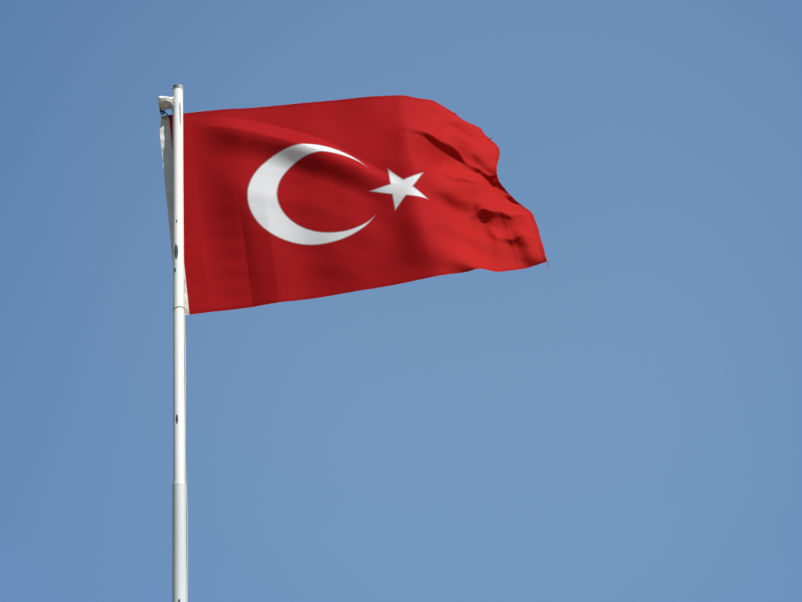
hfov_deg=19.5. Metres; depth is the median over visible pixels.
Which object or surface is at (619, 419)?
sky
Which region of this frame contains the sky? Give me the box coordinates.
[0,0,801,601]

